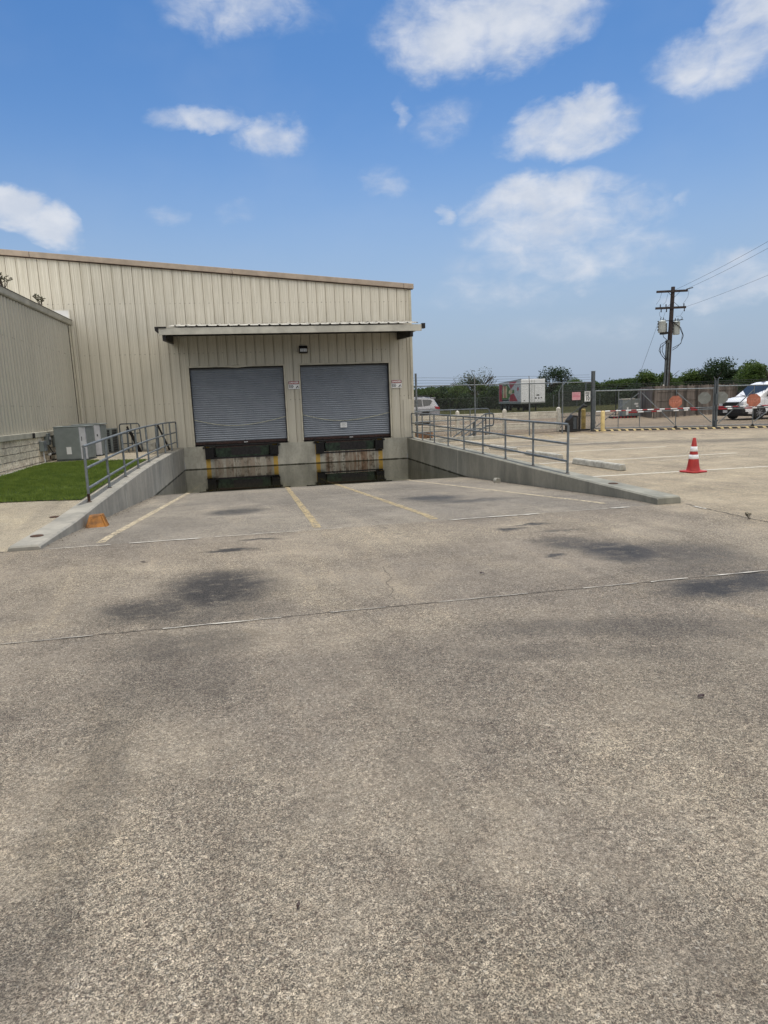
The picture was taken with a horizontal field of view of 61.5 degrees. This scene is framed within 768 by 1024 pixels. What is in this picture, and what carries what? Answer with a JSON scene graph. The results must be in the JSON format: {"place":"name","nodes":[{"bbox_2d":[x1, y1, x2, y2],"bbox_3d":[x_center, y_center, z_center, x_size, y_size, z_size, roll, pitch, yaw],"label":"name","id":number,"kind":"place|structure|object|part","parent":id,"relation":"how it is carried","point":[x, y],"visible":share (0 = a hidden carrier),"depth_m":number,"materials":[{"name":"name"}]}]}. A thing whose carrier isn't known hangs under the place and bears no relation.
{"place":"outdoors","nodes":[
{"label":"outdoors","id":0,"kind":"place"},
{"bbox_2d":[0,458,145,501],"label":"lawn grass","id":1,"kind":"structure","parent":0,"point":[16,482],"depth_m":12.53,"materials":[{"name":"green plant"}]},
{"bbox_2d":[42,477,655,548],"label":"ramp floor","id":2,"kind":"structure","parent":0,"point":[221,513],"depth_m":9.88,"materials":[{"name":"concrete"}]},
{"bbox_2d":[86,513,108,527],"bbox_3d":[-4.042,0.126,9.093,0.314,0.175,0.250,-6,10,-24],"label":"wheel chock","id":3,"kind":"object","parent":2,"relation":"on","point":[96,520],"visible":0.93,"depth_m":9.04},
{"bbox_2d":[98,493,186,542],"bbox_3d":[-4.486,-0.320,14.184,0.165,0.772,13.652,-4,10,-10],"label":"ramp line","id":4,"kind":"object","parent":2,"relation":"on","point":[122,529],"visible":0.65,"depth_m":9.44,"materials":[{"name":"paint"}]},
{"bbox_2d":[286,487,320,527],"bbox_3d":[-2.221,-0.516,14.988,0.122,0.818,14.501,-4,10,-11],"label":"ramp line","id":5,"kind":"object","parent":2,"relation":"on","point":[313,521],"visible":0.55,"depth_m":9.75,"materials":[{"name":"yellow paint"}]},
{"bbox_2d":[157,458,464,494],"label":"water","id":6,"kind":"structure","parent":2,"relation":"on","point":[254,477],"depth_m":18.37,"materials":[{"name":"black liquid"}]},
{"bbox_2d":[29,477,730,984],"bbox_3d":[0.416,0.192,8.964,14.724,0.462,15.204,-4,10,-11],"label":"grit","id":7,"kind":"object","parent":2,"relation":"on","point":[469,477],"visible":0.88,"depth_m":8.92,"materials":[{"name":"grey stone"}]},
{"bbox_2d":[335,484,436,518],"bbox_3d":[-0.897,-0.565,14.839,0.107,0.772,13.689,-4,10,-13],"label":"ramp line","id":8,"kind":"object","parent":2,"relation":"on","point":[407,508],"visible":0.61,"depth_m":10.00,"materials":[{"name":"paint"}]},
{"bbox_2d":[493,478,500,482],"bbox_3d":[2.454,-0.693,14.025,0.145,0.099,0.100,-8,11,-30],"label":"concrete chunk","id":9,"kind":"object","parent":2,"relation":"on","point":[496,480],"visible":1,"depth_m":13.98,"materials":[{"name":"grey concrete"}]},
{"bbox_2d":[410,480,600,502],"bbox_3d":[0.938,-0.732,15.519,0.210,0.790,13.883,-5,10,-17],"label":"ramp line","id":10,"kind":"object","parent":2,"relation":"on","point":[513,492],"visible":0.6,"depth_m":11.27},
{"bbox_2d":[0,411,767,1023],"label":"pavement","id":11,"kind":"structure","parent":0,"point":[190,815],"depth_m":2.64,"materials":[{"name":"concrete"}]},
{"bbox_2d":[0,285,84,474],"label":"annex building","id":12,"kind":"structure","parent":11,"relation":"on","point":[40,393],"depth_m":16.47,"materials":[{"name":"beige metal"}]},
{"bbox_2d":[0,272,12,287],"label":"roof weed","id":13,"kind":"object","parent":12,"relation":"on","point":[1,279],"visible":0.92,"depth_m":15.03,"materials":[{"name":"green plant"}]},
{"bbox_2d":[32,294,45,304],"bbox_3d":[-9.430,-5.780,17.602,0.326,0.383,0.330,-4,10,-11],"label":"roof weed","id":14,"kind":"object","parent":12,"relation":"on","point":[36,297],"visible":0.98,"depth_m":17.60,"materials":[{"name":"green plant"}]},
{"bbox_2d":[39,441,47,461],"bbox_3d":[-8.794,-1.536,16.695,0.132,0.598,0.232,-4,10,-11],"label":"junction box","id":15,"kind":"object","parent":12,"relation":"attached to","point":[42,446],"visible":0.94,"depth_m":16.58,"materials":[{"name":"grey paint"}]},
{"bbox_2d":[44,433,50,444],"bbox_3d":[-8.890,-1.928,17.088,0.140,0.306,0.172,-4,10,-11],"label":"junction box","id":16,"kind":"object","parent":12,"relation":"attached to","point":[47,438],"visible":0.85,"depth_m":17.02,"materials":[{"name":"grey paint"}]},
{"bbox_2d":[0,450,167,551],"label":"side apron","id":17,"kind":"object","parent":11,"relation":"on","point":[19,520],"visible":0.3,"depth_m":9.27,"materials":[{"name":"concrete"}]},
{"bbox_2d":[50,448,170,461],"bbox_3d":[-7.851,-1.604,18.794,2.630,0.112,4.970,-4,10,-11],"label":"equipment pad","id":18,"kind":"object","parent":17,"relation":"on","point":[131,454],"visible":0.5,"depth_m":18.35,"materials":[{"name":"concrete"}]},
{"bbox_2d":[52,425,96,460],"bbox_3d":[-8.274,-1.864,17.323,0.812,0.910,0.816,-3,9,-8],"label":"air conditioner","id":19,"kind":"object","parent":18,"relation":"on","point":[70,440],"visible":0.99,"depth_m":16.95,"materials":[{"name":"grey paint"}]},
{"bbox_2d":[74,423,109,455],"bbox_3d":[-8.527,-2.110,18.803,0.772,0.930,0.776,-3,9,-8],"label":"air conditioner","id":20,"kind":"object","parent":18,"relation":"on","point":[99,431],"visible":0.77,"depth_m":18.54,"materials":[{"name":"grey paint"}]},
{"bbox_2d":[106,428,119,452],"bbox_3d":[-8.799,-2.239,20.224,0.750,0.740,0.750,-3,9,-8],"label":"air conditioner","id":21,"kind":"object","parent":18,"relation":"on","point":[113,444],"visible":0.43,"depth_m":20.10,"materials":[{"name":"grey paint"}]},
{"bbox_2d":[119,423,142,450],"bbox_3d":[-7.929,-2.342,20.225,0.658,0.880,0.038,-4,10,-11],"label":"guard rail","id":22,"kind":"object","parent":18,"relation":"on","point":[132,443],"visible":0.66,"depth_m":20.21,"materials":[{"name":"grey metal"}]},
{"bbox_2d":[126,426,141,451],"bbox_3d":[-7.689,-2.244,19.885,0.472,0.803,0.133,0,10,11],"label":"stair stringer","id":23,"kind":"object","parent":18,"relation":"on","point":[133,439],"visible":0.81,"depth_m":19.85,"materials":[{"name":"black metal"}]},
{"bbox_2d":[140,443,155,450],"bbox_3d":[-7.513,-2.091,20.630,0.450,0.220,0.450,-4,10,-11],"label":"concrete block","id":24,"kind":"object","parent":18,"relation":"on","point":[151,446],"depth_m":20.42,"materials":[{"name":"grey concrete"}]},
{"bbox_2d":[156,425,170,449],"bbox_3d":[-6.925,-2.345,20.250,0.425,0.820,0.055,0,10,11],"label":"stair stringer","id":25,"kind":"object","parent":18,"relation":"on","point":[157,428],"visible":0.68,"depth_m":20.25,"materials":[{"name":"black metal"}]},
{"bbox_2d":[7,448,184,551],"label":"ramp wall","id":26,"kind":"structure","parent":11,"relation":"on","point":[154,476],"depth_m":11.47,"materials":[{"name":"concrete"}]},
{"bbox_2d":[81,421,177,501],"bbox_3d":[-5.726,-1.577,15.639,0.084,1.059,11.814,-4,10,-11],"label":"handrail","id":27,"kind":"object","parent":26,"relation":"on","point":[86,467],"visible":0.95,"depth_m":12.77,"materials":[{"name":"grey metal"}]},
{"bbox_2d":[0,249,424,469],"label":"warehouse","id":28,"kind":"structure","parent":11,"relation":"on","point":[184,346],"depth_m":21.44,"materials":[{"name":"beige metal"}]},
{"bbox_2d":[52,310,69,318],"bbox_3d":[-10.451,-6.101,20.114,1.240,0.382,0.024,-4,10,-11],"label":"white panel","id":29,"kind":"object","parent":28,"relation":"attached to","point":[65,313],"visible":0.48,"depth_m":20.18,"materials":[{"name":"paint"}]},
{"bbox_2d":[187,364,288,446],"bbox_3d":[-4.871,-3.617,21.753,3.170,2.688,0.296,-4,10,-11],"label":"dock door","id":30,"kind":"structure","parent":28,"relation":"in","point":[223,395],"depth_m":21.80,"materials":[{"name":"grey metal"}]},
{"bbox_2d":[195,416,285,425],"bbox_3d":[-4.849,-3.057,21.839,3.074,0.259,0.023,-4,10,-11],"label":"rope","id":31,"kind":"object","parent":28,"relation":"attached to","point":[239,425],"visible":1,"depth_m":21.83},
{"bbox_2d":[288,381,299,388],"bbox_3d":[-3.052,-4.302,21.860,0.370,0.270,0.012,-4,10,-11],"label":"danger sign","id":32,"kind":"object","parent":28,"relation":"attached to","point":[293,384],"visible":1,"depth_m":21.86,"materials":[{"name":"white metal"}]},
{"bbox_2d":[298,361,392,441],"bbox_3d":[-1.322,-3.863,22.424,3.170,2.688,0.279,-4,10,-11],"label":"dock door","id":33,"kind":"structure","parent":28,"relation":"in","point":[348,391],"depth_m":22.47,"materials":[{"name":"grey metal"}]},
{"bbox_2d":[305,412,388,420],"bbox_3d":[-1.299,-3.325,22.498,3.074,0.273,0.023,-4,10,-11],"label":"rope","id":34,"kind":"object","parent":28,"relation":"attached to","point":[346,420],"visible":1,"depth_m":22.50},
{"bbox_2d":[340,420,346,426],"bbox_3d":[-1.406,-3.078,22.505,0.230,0.254,0.022,-4,10,-11],"label":"paper notice","id":35,"kind":"object","parent":34,"relation":"hanging from","point":[343,424],"visible":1,"depth_m":22.50,"materials":[{"name":"white paper"}]},
{"bbox_2d":[391,380,401,387],"bbox_3d":[0.438,-4.473,22.521,0.370,0.270,0.012,-4,10,-11],"label":"danger sign","id":36,"kind":"object","parent":28,"relation":"attached to","point":[396,383],"visible":1,"depth_m":22.52,"materials":[{"name":"white metal"}]},
{"bbox_2d":[0,504,767,643],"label":"expansion joint","id":37,"kind":"object","parent":11,"relation":"on","point":[366,608],"visible":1,"depth_m":4.67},
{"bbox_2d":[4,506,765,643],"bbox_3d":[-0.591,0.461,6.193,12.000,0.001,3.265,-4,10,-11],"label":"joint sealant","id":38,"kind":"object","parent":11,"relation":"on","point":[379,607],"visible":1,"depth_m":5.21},
{"bbox_2d":[414,396,439,423],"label":"silver suv","id":39,"kind":"object","parent":11,"relation":"on","point":[421,398],"visible":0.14,"depth_m":44.44,"materials":[{"name":"paint"}]},
{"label":"side window","id":40,"kind":"part","parent":39,"relation":"part of","materials":[{"name":"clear glass"}]},
{"bbox_2d":[414,408,489,439],"bbox_3d":[2.557,-3.289,24.466,4.229,1.202,0.044,-9,12,-37],"label":"corner guard rail","id":41,"kind":"object","parent":11,"relation":"on","point":[450,420],"visible":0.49,"depth_m":24.39,"materials":[{"name":"grey metal"}]},
{"bbox_2d":[426,435,503,441],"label":"concrete kerb","id":42,"kind":"structure","parent":11,"relation":"on","point":[478,437],"depth_m":24.66,"materials":[{"name":"grey concrete"}]},
{"bbox_2d":[453,413,493,436],"bbox_3d":[3.504,-3.342,25.334,2.179,0.989,0.040,-8,11,-32],"label":"stair handrail","id":43,"kind":"object","parent":11,"relation":"on","point":[476,425],"visible":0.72,"depth_m":25.43,"materials":[{"name":"grey metal"}]},
{"bbox_2d":[465,440,485,446],"bbox_3d":[3.059,-2.320,21.779,0.163,0.125,1.800,-4,10,-12],"label":"wheel stop","id":44,"kind":"object","parent":11,"relation":"on","point":[474,444],"visible":0.57,"depth_m":21.67,"materials":[{"name":"concrete"}]},
{"bbox_2d":[415,407,560,434],"bbox_3d":[4.468,-4.074,29.152,6.823,1.075,0.183,-1,9,8],"label":"plank barrier","id":45,"kind":"object","parent":11,"relation":"on","point":[516,425],"visible":0.53,"depth_m":28.99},
{"bbox_2d":[414,373,591,438],"bbox_3d":[4.970,-4.309,25.940,8.912,2.550,0.277,-7,10,-26],"label":"chain link fence","id":46,"kind":"object","parent":11,"relation":"on","point":[474,402],"visible":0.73,"depth_m":25.75,"materials":[{"name":"metal"}]},
{"bbox_2d":[572,392,579,399],"bbox_3d":[8.132,-4.903,27.302,0.460,0.330,0.008,-7,10,-26],"label":"pink sign","id":47,"kind":"object","parent":46,"relation":"attached to","point":[575,395],"visible":1,"depth_m":27.29,"materials":[{"name":"pink metal"}]},
{"bbox_2d":[584,391,589,401],"bbox_3d":[8.691,-4.938,27.571,0.330,0.430,0.010,-7,10,-26],"label":"speed limit sign","id":48,"kind":"object","parent":46,"relation":"attached to","point":[587,396],"visible":1,"depth_m":27.56,"materials":[{"name":"white metal"}]},
{"bbox_2d":[489,444,517,451],"bbox_3d":[3.517,-1.893,19.101,0.163,0.125,1.800,-4,10,-13],"label":"wheel stop","id":49,"kind":"object","parent":11,"relation":"on","point":[512,448],"visible":0.66,"depth_m":18.94,"materials":[{"name":"concrete"}]},
{"bbox_2d":[407,437,680,504],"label":"ramp wall","id":50,"kind":"structure","parent":11,"relation":"on","point":[466,462],"depth_m":13.37,"materials":[{"name":"concrete"}]},
{"bbox_2d":[411,413,569,472],"bbox_3d":[2.114,-2.096,17.089,0.084,1.019,11.844,-4,10,-11],"label":"handrail","id":51,"kind":"object","parent":50,"relation":"on","point":[532,439],"visible":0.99,"depth_m":14.40,"materials":[{"name":"grey metal"}]},
{"bbox_2d":[525,450,563,458],"bbox_3d":[4.033,-1.454,16.332,0.163,0.125,1.800,-4,10,-13],"label":"wheel stop","id":52,"kind":"object","parent":11,"relation":"on","point":[555,455],"visible":0.72,"depth_m":16.01,"materials":[{"name":"concrete"}]},
{"bbox_2d":[360,566,760,691],"bbox_3d":[0.801,0.736,4.237,3.996,0.001,1.117,7,13,44],"label":"pavement crack","id":53,"kind":"object","parent":11,"relation":"on","point":[429,638],"visible":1,"depth_m":4.08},
{"bbox_2d":[525,431,614,437],"bbox_3d":[7.382,-3.090,25.812,4.405,0.001,2.834,-4,10,-11],"label":"hatched marking","id":54,"kind":"object","parent":11,"relation":"on","point":[571,435],"visible":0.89,"depth_m":25.66,"materials":[{"name":"paint"}]},
{"bbox_2d":[585,371,595,429],"bbox_3d":[8.886,-4.766,27.803,0.495,2.550,0.140,-4,10,-11],"label":"gate post","id":55,"kind":"object","parent":11,"relation":"on","point":[593,421],"visible":0.85,"depth_m":27.75,"materials":[{"name":"black metal"}]},
{"bbox_2d":[594,388,713,428],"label":"swing gate","id":56,"kind":"structure","parent":55,"relation":"attached to","point":[681,389],"depth_m":27.04,"materials":[{"name":"metal"}]},
{"bbox_2d":[596,407,711,411],"bbox_3d":[11.254,-4.292,27.042,4.500,0.073,0.044,1,10,19],"label":"barrier pipe","id":57,"kind":"object","parent":56,"relation":"attached to","point":[656,409],"visible":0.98,"depth_m":26.95,"materials":[{"name":"red metal"}]},
{"bbox_2d":[628,408,711,412],"bbox_3d":[11.868,-4.207,26.833,3.200,0.090,0.055,1,10,19],"label":"barrier pipe","id":58,"kind":"object","parent":56,"relation":"attached to","point":[669,410],"visible":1,"depth_m":26.84,"materials":[{"name":"white metal"}]},
{"bbox_2d":[669,396,681,407],"bbox_3d":[12.038,-4.550,26.661,0.490,0.490,0.012,1,10,19],"label":"octagonal sign","id":59,"kind":"object","parent":56,"relation":"attached to","point":[675,401],"visible":1,"depth_m":26.66,"materials":[{"name":"metal"}]},
{"bbox_2d":[698,392,710,403],"bbox_3d":[13.139,-4.671,26.468,0.471,0.471,0.022,1,10,19],"label":"octagonal sign","id":60,"kind":"object","parent":56,"relation":"attached to","point":[704,397],"visible":1,"depth_m":26.47,"materials":[{"name":"grey metal"}]},
{"bbox_2d":[572,458,625,470],"bbox_3d":[4.481,-1.010,13.551,0.163,0.125,1.800,-4,10,-13],"label":"wheel stop","id":61,"kind":"object","parent":11,"relation":"on","point":[602,464],"visible":1,"depth_m":13.37,"materials":[{"name":"concrete"}]},
{"bbox_2d":[601,411,604,430],"bbox_3d":[9.331,-3.884,27.536,0.170,0.860,0.167,-4,10,-11],"label":"bollard","id":62,"kind":"object","parent":11,"relation":"on","point":[602,420],"visible":0.85,"depth_m":27.47,"materials":[{"name":"yellow metal"}]},
{"bbox_2d":[478,438,767,476],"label":"parking line","id":63,"kind":"object","parent":11,"relation":"on","point":[630,458],"visible":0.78,"depth_m":15.05,"materials":[{"name":"paint"}]},
{"bbox_2d":[609,398,640,418],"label":"grey cabinet","id":64,"kind":"object","parent":11,"relation":"on","point":[632,405],"visible":0.84,"depth_m":42.74,"materials":[{"name":"metal"}]},
{"bbox_2d":[638,387,653,417],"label":"wooden fence","id":65,"kind":"object","parent":11,"relation":"on","point":[645,401],"visible":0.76,"depth_m":41.99,"materials":[{"name":"brown wood"}]},
{"bbox_2d":[558,379,760,417],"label":"field fence","id":66,"kind":"object","parent":11,"relation":"on","point":[617,395],"visible":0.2,"depth_m":48.77,"materials":[{"name":"metal"}]},
{"bbox_2d":[655,287,692,385],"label":"utility pole","id":67,"kind":"object","parent":11,"relation":"on","point":[674,327],"visible":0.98,"depth_m":49.03,"materials":[{"name":"brown wood"}]},
{"bbox_2d":[682,243,764,286],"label":"overhead wire","id":68,"kind":"object","parent":67,"relation":"attached to","point":[720,267],"visible":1,"depth_m":42.85,"materials":[{"name":"black metal"}]},
{"bbox_2d":[590,426,767,430],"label":"striped threshold","id":69,"kind":"object","parent":11,"relation":"on","point":[682,428],"visible":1,"depth_m":26.58,"materials":[{"name":"paint"}]},
{"bbox_2d":[679,438,706,472],"bbox_3d":[5.763,-1.063,12.011,0.380,0.635,0.380,-6,10,-22],"label":"traffic cone","id":70,"kind":"object","parent":11,"relation":"on","point":[693,465],"visible":1,"depth_m":11.95,"materials":[{"name":"plastic"}]},
{"bbox_2d":[653,383,737,417],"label":"wooden fence","id":71,"kind":"object","parent":11,"relation":"on","point":[682,393],"visible":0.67,"depth_m":42.06,"materials":[{"name":"brown wood"}]},
{"bbox_2d":[712,377,719,426],"bbox_3d":[13.508,-4.448,26.254,0.272,2.083,0.120,-4,10,-11],"label":"meeting post","id":72,"kind":"object","parent":11,"relation":"on","point":[716,384],"visible":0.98,"depth_m":26.22,"materials":[{"name":"grey metal"}]},
{"bbox_2d":[716,384,767,425],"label":"swing gate","id":73,"kind":"structure","parent":72,"relation":"attached to","point":[738,424],"depth_m":26.00,"materials":[{"name":"metal"}]},
{"bbox_2d":[718,392,727,403],"bbox_3d":[13.733,-4.649,26.261,0.471,0.471,0.022,1,10,19],"label":"octagonal sign","id":74,"kind":"object","parent":73,"relation":"attached to","point":[721,395],"visible":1,"depth_m":26.25,"materials":[{"name":"grey metal"}]},
{"bbox_2d":[718,407,767,409],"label":"barrier pipe","id":75,"kind":"object","parent":73,"relation":"attached to","point":[741,408],"visible":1,"depth_m":25.91,"materials":[{"name":"red metal"}]},
{"bbox_2d":[718,405,767,407],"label":"barrier pipe","id":76,"kind":"object","parent":73,"relation":"attached to","point":[740,406],"visible":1,"depth_m":25.96,"materials":[{"name":"red metal"}]},
{"bbox_2d":[747,394,760,405],"bbox_3d":[14.726,-4.455,25.721,0.490,0.490,0.012,1,10,19],"label":"octagonal sign","id":77,"kind":"object","parent":73,"relation":"attached to","point":[753,399],"visible":1,"depth_m":25.72,"materials":[{"name":"orange metal"}]},
{"bbox_2d":[717,381,767,419],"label":"cargo van","id":78,"kind":"object","parent":11,"relation":"on","point":[758,412],"visible":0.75,"depth_m":33.27,"materials":[{"name":"white paint"}]},
{"bbox_2d":[0,0,767,454],"label":"sky","id":79,"kind":"structure","parent":0,"point":[536,171],"materials":[{"name":"blue"}]},
{"bbox_2d":[415,432,432,438],"bbox_3d":[1.563,-3.240,27.326,0.940,0.245,0.410,-4,10,-11],"label":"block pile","id":80,"kind":"object","parent":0,"point":[424,436],"visible":0.33,"depth_m":27.16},
{"bbox_2d":[581,409,585,428],"bbox_3d":[8.958,-4.157,28.997,0.200,0.950,0.197,-4,10,-11],"label":"bollard","id":81,"kind":"object","parent":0,"point":[583,417],"visible":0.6,"depth_m":28.92,"materials":[{"name":"metal"}]},
{"label":"ground","id":82,"kind":"structure","parent":0,"visible":0},
{"bbox_2d":[414,386,441,400],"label":"tree","id":83,"kind":"object","parent":82,"relation":"on","point":[427,390],"visible":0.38,"depth_m":101.81,"materials":[{"name":"green plant"}]},
{"bbox_2d":[437,383,470,408],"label":"tree","id":84,"kind":"object","parent":82,"relation":"on","point":[457,391],"visible":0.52,"depth_m":105.18,"materials":[{"name":"green plant"}]},
{"bbox_2d":[436,386,472,403],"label":"tree","id":85,"kind":"object","parent":82,"relation":"on","point":[448,387],"visible":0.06,"depth_m":109.98,"materials":[{"name":"green plant"}]},
{"bbox_2d":[461,377,484,395],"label":"tree","id":86,"kind":"object","parent":82,"relation":"on","point":[476,380],"visible":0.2,"depth_m":112.45,"materials":[{"name":"green plant"}]},
{"bbox_2d":[460,366,495,402],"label":"tree","id":87,"kind":"object","parent":82,"relation":"on","point":[486,382],"visible":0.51,"depth_m":110.96,"materials":[{"name":"green plant"}]},
{"bbox_2d":[475,385,498,408],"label":"tree","id":88,"kind":"object","parent":82,"relation":"on","point":[482,387],"visible":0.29,"depth_m":106.86,"materials":[{"name":"green plant"}]},
{"bbox_2d":[435,394,599,411],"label":"field fence","id":89,"kind":"object","parent":82,"relation":"on","point":[512,407],"visible":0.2,"depth_m":97.08,"materials":[{"name":"metal"}]},
{"bbox_2d":[499,378,544,410],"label":"box trailer","id":90,"kind":"object","parent":82,"relation":"on","point":[524,393],"visible":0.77,"depth_m":74.25,"materials":[{"name":"white paint"}]},
{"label":"rear door","id":91,"kind":"part","parent":90,"relation":"part of","materials":[{"name":"white metal"}]},
{"bbox_2d":[440,404,652,414],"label":"field grass","id":92,"kind":"structure","parent":82,"relation":"on","point":[533,410],"depth_m":80.17,"materials":[{"name":"green plant"}]},
{"bbox_2d":[537,365,572,392],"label":"tree","id":93,"kind":"object","parent":82,"relation":"on","point":[557,373],"visible":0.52,"depth_m":110.77,"materials":[{"name":"green plant"}]},
{"bbox_2d":[567,377,582,386],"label":"tree","id":94,"kind":"object","parent":82,"relation":"on","point":[575,380],"visible":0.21,"depth_m":119.75,"materials":[{"name":"green plant"}]},
{"bbox_2d":[414,376,740,411],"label":"undergrowth","id":95,"kind":"object","parent":82,"relation":"on","point":[449,406],"visible":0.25,"depth_m":104.32,"materials":[{"name":"green plant"}]},
{"bbox_2d":[595,378,634,398],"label":"tree","id":96,"kind":"object","parent":82,"relation":"on","point":[613,383],"visible":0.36,"depth_m":111.08,"materials":[{"name":"green plant"}]},
{"bbox_2d":[619,378,636,396],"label":"tree","id":97,"kind":"object","parent":82,"relation":"on","point":[628,384],"visible":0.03,"depth_m":109.75,"materials":[{"name":"green plant"}]},
{"bbox_2d":[635,369,671,385],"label":"tree","id":98,"kind":"object","parent":82,"relation":"on","point":[644,374],"visible":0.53,"depth_m":103.85,"materials":[{"name":"green plant"}]},
{"bbox_2d":[633,372,684,387],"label":"tree","id":99,"kind":"object","parent":82,"relation":"on","point":[661,377],"visible":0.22,"depth_m":101.66,"materials":[{"name":"green plant"}]},
{"bbox_2d":[676,374,693,385],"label":"tree","id":100,"kind":"object","parent":82,"relation":"on","point":[685,381],"visible":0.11,"depth_m":105.07,"materials":[{"name":"green plant"}]},
{"bbox_2d":[677,368,711,384],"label":"tree","id":101,"kind":"object","parent":82,"relation":"on","point":[693,376],"visible":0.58,"depth_m":103.89,"materials":[{"name":"green plant"}]},
{"bbox_2d":[693,356,737,385],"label":"tree","id":102,"kind":"object","parent":82,"relation":"on","point":[721,366],"visible":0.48,"depth_m":102.66,"materials":[{"name":"green plant"}]},
{"bbox_2d":[715,364,739,379],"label":"tree","id":103,"kind":"object","parent":82,"relation":"on","point":[729,372],"visible":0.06,"depth_m":106.81,"materials":[{"name":"green plant"}]},
{"bbox_2d":[715,369,740,381],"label":"tree","id":104,"kind":"object","parent":82,"relation":"on","point":[732,373],"visible":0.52,"depth_m":103.97,"materials":[{"name":"green plant"}]},
{"bbox_2d":[732,362,767,391],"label":"tree","id":105,"kind":"object","parent":82,"relation":"on","point":[757,371],"visible":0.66,"depth_m":92.27,"materials":[{"name":"green plant"}]},
{"bbox_2d":[736,359,767,378],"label":"tree","id":106,"kind":"object","parent":82,"relation":"on","point":[742,367],"visible":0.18,"depth_m":96.20,"materials":[{"name":"green plant"}]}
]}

